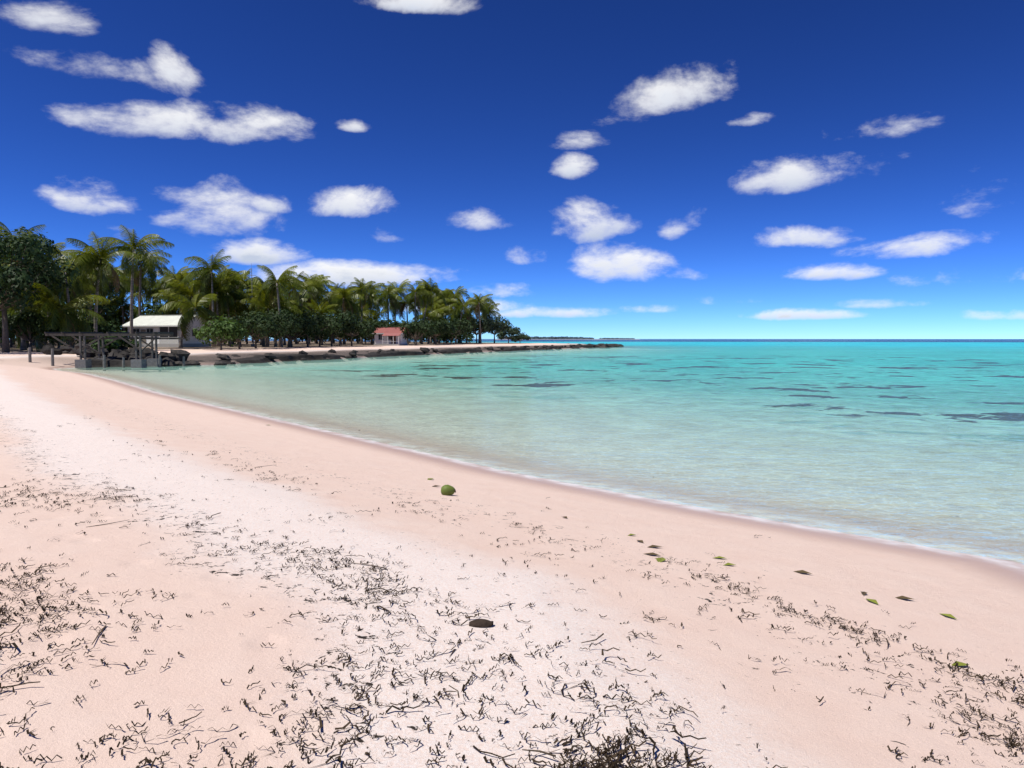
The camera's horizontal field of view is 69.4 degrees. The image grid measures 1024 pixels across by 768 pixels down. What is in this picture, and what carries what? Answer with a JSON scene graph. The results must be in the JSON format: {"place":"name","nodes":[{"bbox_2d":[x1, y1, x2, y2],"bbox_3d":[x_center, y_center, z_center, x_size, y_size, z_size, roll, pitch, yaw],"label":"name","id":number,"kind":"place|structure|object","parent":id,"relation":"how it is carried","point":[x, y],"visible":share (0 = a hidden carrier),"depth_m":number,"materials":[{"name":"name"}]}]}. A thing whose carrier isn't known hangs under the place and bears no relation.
{"place":"outdoors","nodes":[
{"label":"outdoors","id":0,"kind":"place"},
{"bbox_2d":[0,341,1023,767],"bbox_3d":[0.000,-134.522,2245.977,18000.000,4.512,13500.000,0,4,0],"label":"beach ground","id":1,"kind":"structure","parent":0,"point":[108,421],"depth_m":5.39,"materials":[{"name":"beige sand"}]},
{"bbox_2d":[28,332,184,371],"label":"timber jetty","id":2,"kind":"object","parent":1,"relation":"on","point":[140,363],"visible":0.9,"depth_m":62.55,"materials":[{"name":"grey wood"}]},
{"bbox_2d":[122,315,210,346],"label":"house walls","id":3,"kind":"structure","parent":1,"relation":"on","point":[155,323],"depth_m":104.33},
{"bbox_2d":[0,222,500,351],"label":"palm","id":4,"kind":"object","parent":1,"relation":"on","point":[231,286],"depth_m":115.47,"materials":[{"name":"green plant"}]},
{"bbox_2d":[247,263,255,345],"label":"radio mast","id":5,"kind":"object","parent":1,"relation":"on","point":[251,275],"visible":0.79,"depth_m":121.12,"materials":[{"name":"metal"}]},
{"bbox_2d":[0,226,530,351],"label":"tree","id":6,"kind":"object","parent":1,"relation":"on","point":[282,322],"depth_m":95.31,"materials":[{"name":"green plant"}]},
{"bbox_2d":[41,343,623,370],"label":"ledge rock","id":7,"kind":"object","parent":1,"relation":"on","point":[173,359],"visible":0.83,"depth_m":77.37,"materials":[{"name":"grey stone"}]},
{"bbox_2d":[373,327,409,345],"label":"house walls","id":8,"kind":"structure","parent":1,"relation":"on","point":[389,336],"depth_m":147.59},
{"bbox_2d":[441,485,455,495],"bbox_3d":[-0.778,1.304,9.053,0.186,0.143,0.143,0,4,0],"label":"green coconut","id":9,"kind":"object","parent":1,"relation":"on","point":[448,490],"visible":0.98,"depth_m":9.01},
{"bbox_2d":[469,619,492,626],"bbox_3d":[-0.172,1.327,4.123,0.135,0.032,0.072,0,4,0],"label":"coconut husk","id":10,"kind":"object","parent":1,"relation":"on","point":[480,623],"visible":1,"depth_m":4.10,"materials":[{"name":"brown plant"}]},
{"bbox_2d":[0,416,1023,767],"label":"seaweed litter","id":11,"kind":"object","parent":1,"relation":"on","point":[608,756],"visible":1,"depth_m":3.48,"materials":[{"name":"black plant"}]},
{"bbox_2d":[427,478,969,665],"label":"fallen leaves","id":12,"kind":"object","parent":1,"relation":"on","point":[661,559],"visible":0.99,"depth_m":6.16,"materials":[{"name":"brown plant"}]},
{"bbox_2d":[0,0,1023,338],"label":"sky","id":13,"kind":"structure","parent":0,"point":[596,169],"materials":[{"name":"blue"}]},
{"bbox_2d":[9,339,1023,560],"bbox_3d":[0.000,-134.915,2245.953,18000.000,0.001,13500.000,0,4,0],"label":"lagoon water","id":14,"kind":"structure","parent":0,"point":[972,386],"depth_m":46.87,"materials":[{"name":"teal liquid"}]},
{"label":"reef islet sand","id":15,"kind":"object","parent":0,"visible":0},
{"bbox_2d":[497,336,634,338],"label":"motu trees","id":16,"kind":"object","parent":15,"relation":"on","point":[551,337],"visible":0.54,"depth_m":2716.34,"materials":[{"name":"green plant"}]}
]}

